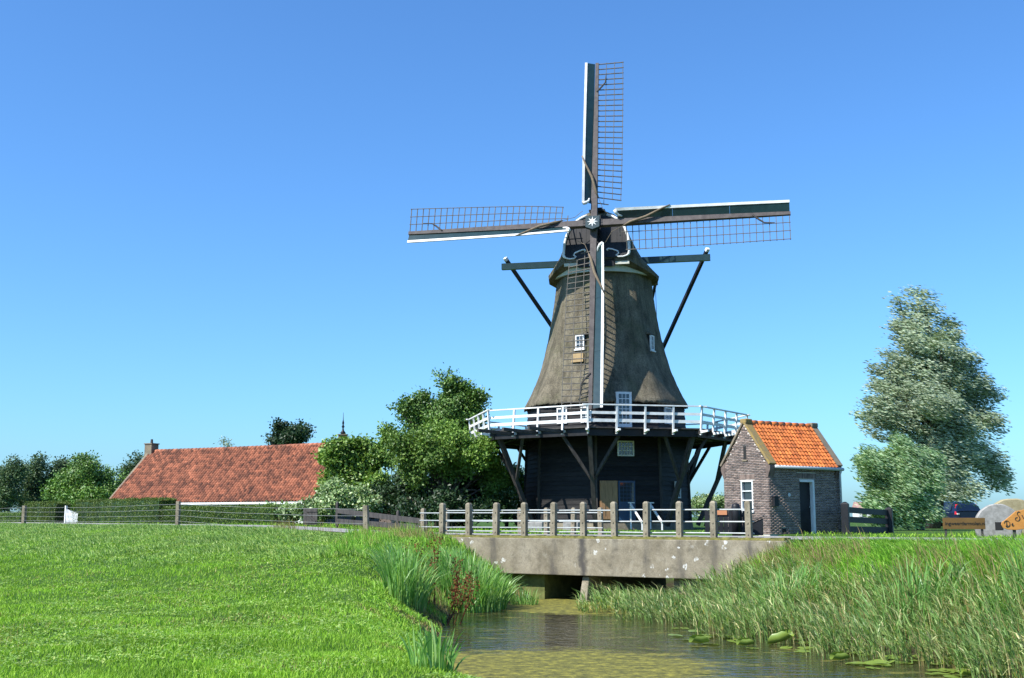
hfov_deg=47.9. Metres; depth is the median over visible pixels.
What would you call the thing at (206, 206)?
sky
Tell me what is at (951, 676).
lily pad
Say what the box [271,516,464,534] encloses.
dry grass
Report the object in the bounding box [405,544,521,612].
reed clump
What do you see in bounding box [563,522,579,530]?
stone block
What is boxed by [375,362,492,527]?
tall tree
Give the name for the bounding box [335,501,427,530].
board fence
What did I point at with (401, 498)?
dark shrub
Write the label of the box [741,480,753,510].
window
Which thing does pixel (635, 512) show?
handrail
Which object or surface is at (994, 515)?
millstone
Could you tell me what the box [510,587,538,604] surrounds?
sedge clump
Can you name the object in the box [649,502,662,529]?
handrail
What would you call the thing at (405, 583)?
reed clump
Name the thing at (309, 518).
plank gate
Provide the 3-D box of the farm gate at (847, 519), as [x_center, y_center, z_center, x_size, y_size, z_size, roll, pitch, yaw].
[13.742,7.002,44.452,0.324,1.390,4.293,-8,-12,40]
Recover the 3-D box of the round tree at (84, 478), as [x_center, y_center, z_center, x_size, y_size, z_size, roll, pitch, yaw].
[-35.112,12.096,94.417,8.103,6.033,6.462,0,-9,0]
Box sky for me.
[0,0,1023,516]
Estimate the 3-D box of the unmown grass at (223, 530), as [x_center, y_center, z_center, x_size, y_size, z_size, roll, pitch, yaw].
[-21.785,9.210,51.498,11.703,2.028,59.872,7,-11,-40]
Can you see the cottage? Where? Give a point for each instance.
(246, 475)
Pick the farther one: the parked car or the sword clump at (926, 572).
the parked car
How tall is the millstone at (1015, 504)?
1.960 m
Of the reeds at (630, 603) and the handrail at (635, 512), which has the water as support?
the reeds at (630, 603)
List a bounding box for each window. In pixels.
[557,408,567,423]
[575,335,584,348]
[580,406,591,422]
[617,441,633,455]
[650,335,654,350]
[664,407,671,423]
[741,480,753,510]
[743,446,746,459]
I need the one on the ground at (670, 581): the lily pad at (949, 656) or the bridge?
the bridge
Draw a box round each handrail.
[628,502,642,529]
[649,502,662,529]
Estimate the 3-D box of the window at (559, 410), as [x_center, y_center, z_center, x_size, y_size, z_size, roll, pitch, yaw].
[2.544,3.898,58.454,0.600,0.800,0.080,-6,-10,33]
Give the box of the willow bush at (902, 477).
[847,429,951,530]
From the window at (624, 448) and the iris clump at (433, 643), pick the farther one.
the window at (624, 448)
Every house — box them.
[720,418,843,535]
[852,502,869,517]
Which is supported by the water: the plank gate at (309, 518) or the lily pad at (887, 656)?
the lily pad at (887, 656)
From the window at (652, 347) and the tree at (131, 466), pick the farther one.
the tree at (131, 466)
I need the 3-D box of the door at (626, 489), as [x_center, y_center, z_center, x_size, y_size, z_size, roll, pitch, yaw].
[5.671,7.998,56.898,0.860,1.980,0.090,2,-9,-11]
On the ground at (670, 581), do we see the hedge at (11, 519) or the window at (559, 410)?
the hedge at (11, 519)
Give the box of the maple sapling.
[310,432,396,525]
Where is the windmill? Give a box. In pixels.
[407,62,790,529]
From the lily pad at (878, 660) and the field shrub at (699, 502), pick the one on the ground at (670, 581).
the field shrub at (699, 502)
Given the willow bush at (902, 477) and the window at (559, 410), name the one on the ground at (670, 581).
the willow bush at (902, 477)
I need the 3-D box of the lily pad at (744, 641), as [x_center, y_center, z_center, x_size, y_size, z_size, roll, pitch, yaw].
[4.422,5.736,21.823,0.340,0.131,0.138,-2,0,-6]
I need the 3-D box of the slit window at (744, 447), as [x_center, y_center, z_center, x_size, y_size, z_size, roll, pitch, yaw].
[8.946,4.340,43.887,0.202,0.520,0.160,6,-10,-33]
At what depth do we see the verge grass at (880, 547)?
25.25 m
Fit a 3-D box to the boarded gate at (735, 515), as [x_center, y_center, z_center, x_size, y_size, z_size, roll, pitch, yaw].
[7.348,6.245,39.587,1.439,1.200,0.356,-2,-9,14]
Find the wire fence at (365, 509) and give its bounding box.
[0,501,368,530]
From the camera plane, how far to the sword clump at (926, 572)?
21.88 m
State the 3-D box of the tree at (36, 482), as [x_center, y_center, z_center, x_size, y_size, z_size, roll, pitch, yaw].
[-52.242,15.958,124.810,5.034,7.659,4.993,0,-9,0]
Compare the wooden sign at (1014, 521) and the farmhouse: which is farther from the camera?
the farmhouse
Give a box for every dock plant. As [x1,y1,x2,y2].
[402,532,463,611]
[447,565,479,623]
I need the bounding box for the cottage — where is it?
[109,439,378,522]
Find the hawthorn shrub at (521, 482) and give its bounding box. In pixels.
[483,462,524,526]
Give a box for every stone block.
[528,522,543,530]
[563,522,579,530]
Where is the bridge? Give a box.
[419,501,813,601]
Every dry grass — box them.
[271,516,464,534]
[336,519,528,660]
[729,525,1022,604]
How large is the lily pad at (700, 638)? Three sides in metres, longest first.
0.400 x 0.169 x 0.153 m
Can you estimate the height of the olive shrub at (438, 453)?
5.934 m
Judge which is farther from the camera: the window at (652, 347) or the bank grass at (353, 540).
the window at (652, 347)
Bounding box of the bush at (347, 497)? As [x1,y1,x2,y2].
[259,475,385,525]
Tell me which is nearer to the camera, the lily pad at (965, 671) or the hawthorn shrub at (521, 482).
the lily pad at (965, 671)
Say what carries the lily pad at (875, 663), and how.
on the water
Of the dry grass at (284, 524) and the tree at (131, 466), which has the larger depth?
the tree at (131, 466)
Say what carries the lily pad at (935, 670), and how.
on the water
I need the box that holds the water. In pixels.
[440,586,1023,677]
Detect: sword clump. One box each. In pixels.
[725,556,843,631]
[846,550,987,642]
[950,534,1023,634]
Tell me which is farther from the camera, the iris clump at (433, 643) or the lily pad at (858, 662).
the lily pad at (858, 662)
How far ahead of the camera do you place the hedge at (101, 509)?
73.66 m
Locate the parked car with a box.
[921,501,979,525]
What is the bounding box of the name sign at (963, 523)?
[942,518,985,536]
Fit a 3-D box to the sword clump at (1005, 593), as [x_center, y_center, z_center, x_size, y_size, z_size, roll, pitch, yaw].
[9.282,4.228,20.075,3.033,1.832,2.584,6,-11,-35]
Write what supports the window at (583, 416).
in the windmill
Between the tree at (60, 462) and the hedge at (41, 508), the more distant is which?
the tree at (60, 462)
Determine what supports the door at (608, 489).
in the windmill
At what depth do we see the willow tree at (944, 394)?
62.74 m
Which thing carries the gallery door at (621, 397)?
in the windmill
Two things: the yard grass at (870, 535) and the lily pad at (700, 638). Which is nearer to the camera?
the lily pad at (700, 638)
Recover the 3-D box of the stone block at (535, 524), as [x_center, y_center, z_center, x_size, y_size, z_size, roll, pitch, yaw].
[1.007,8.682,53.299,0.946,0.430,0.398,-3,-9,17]
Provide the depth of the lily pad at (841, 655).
19.54 m
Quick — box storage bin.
[741,516,763,534]
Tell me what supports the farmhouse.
on the ground at (670, 581)
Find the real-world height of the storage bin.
0.671 m
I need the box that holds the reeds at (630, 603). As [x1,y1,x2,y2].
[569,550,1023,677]
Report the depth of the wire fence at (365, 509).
51.29 m
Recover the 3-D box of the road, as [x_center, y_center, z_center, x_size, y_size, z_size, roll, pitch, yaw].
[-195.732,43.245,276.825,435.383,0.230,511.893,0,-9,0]
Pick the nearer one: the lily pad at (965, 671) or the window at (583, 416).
the lily pad at (965, 671)
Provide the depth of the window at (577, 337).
59.45 m
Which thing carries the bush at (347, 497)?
on the ground at (670, 581)
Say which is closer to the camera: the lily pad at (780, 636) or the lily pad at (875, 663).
the lily pad at (875, 663)
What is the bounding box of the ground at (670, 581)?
[0,517,1023,677]
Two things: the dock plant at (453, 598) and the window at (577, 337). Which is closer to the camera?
the dock plant at (453, 598)
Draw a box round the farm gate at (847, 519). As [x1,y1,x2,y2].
[841,502,893,533]
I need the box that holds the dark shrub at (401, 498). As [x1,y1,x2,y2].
[358,468,519,528]
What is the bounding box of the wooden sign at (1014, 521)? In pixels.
[1001,510,1023,537]
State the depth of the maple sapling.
63.22 m
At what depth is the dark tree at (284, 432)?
116.93 m
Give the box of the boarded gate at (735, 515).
[705,503,744,535]
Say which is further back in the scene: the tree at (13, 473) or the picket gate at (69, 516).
the tree at (13, 473)
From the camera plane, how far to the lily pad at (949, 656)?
19.04 m
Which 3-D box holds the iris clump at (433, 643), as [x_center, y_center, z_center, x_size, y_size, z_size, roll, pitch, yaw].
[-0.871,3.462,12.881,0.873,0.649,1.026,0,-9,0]
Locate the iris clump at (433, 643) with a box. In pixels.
[398,622,470,674]
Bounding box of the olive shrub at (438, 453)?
[372,414,515,528]
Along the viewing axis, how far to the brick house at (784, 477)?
43.84 m
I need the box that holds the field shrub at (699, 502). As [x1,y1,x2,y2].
[691,491,724,525]
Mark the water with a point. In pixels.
(562, 637)
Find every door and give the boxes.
[600,481,617,520]
[615,392,631,426]
[618,481,635,520]
[799,482,810,533]
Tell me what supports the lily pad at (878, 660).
on the water
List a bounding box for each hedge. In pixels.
[0,511,21,521]
[24,500,71,522]
[72,497,177,523]
[160,504,287,524]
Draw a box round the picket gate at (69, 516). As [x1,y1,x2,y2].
[64,506,77,522]
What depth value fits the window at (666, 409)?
58.93 m
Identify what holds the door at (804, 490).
in the brick house at (784, 477)
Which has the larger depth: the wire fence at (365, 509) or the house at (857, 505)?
the house at (857, 505)
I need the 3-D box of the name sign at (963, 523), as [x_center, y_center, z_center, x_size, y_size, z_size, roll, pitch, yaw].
[14.176,6.026,36.113,1.276,0.830,0.100,-1,-9,7]
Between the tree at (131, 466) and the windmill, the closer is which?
the windmill
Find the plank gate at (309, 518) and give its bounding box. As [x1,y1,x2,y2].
[303,509,317,524]
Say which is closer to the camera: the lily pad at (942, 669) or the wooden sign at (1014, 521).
the lily pad at (942, 669)
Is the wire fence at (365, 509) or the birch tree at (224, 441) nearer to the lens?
the wire fence at (365, 509)
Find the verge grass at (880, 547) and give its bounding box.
[732,533,1023,606]
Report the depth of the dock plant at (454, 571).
27.95 m
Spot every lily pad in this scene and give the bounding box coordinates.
[689,634,708,642]
[736,638,754,644]
[768,629,793,643]
[829,651,849,659]
[845,661,866,664]
[864,659,888,663]
[866,661,891,665]
[879,655,900,658]
[926,669,947,671]
[938,668,954,670]
[941,654,965,663]
[943,675,960,677]
[960,666,982,675]
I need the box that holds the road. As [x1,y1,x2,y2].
[1,522,1016,540]
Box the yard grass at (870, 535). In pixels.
[96,521,1023,582]
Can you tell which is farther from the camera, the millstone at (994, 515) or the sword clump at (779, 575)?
the millstone at (994, 515)
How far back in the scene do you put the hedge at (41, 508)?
82.52 m
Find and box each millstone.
[975,504,1021,536]
[994,499,1023,534]
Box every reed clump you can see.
[359,538,449,611]
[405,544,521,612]
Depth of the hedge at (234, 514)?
64.72 m
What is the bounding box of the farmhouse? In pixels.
[338,412,393,522]
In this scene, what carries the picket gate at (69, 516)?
on the ground at (670, 581)
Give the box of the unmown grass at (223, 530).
[0,521,518,601]
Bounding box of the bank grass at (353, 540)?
[323,521,514,661]
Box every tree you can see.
[0,453,32,511]
[15,451,56,511]
[39,450,128,512]
[40,454,71,500]
[116,450,143,482]
[213,436,235,446]
[261,417,316,444]
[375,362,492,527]
[849,284,1017,528]

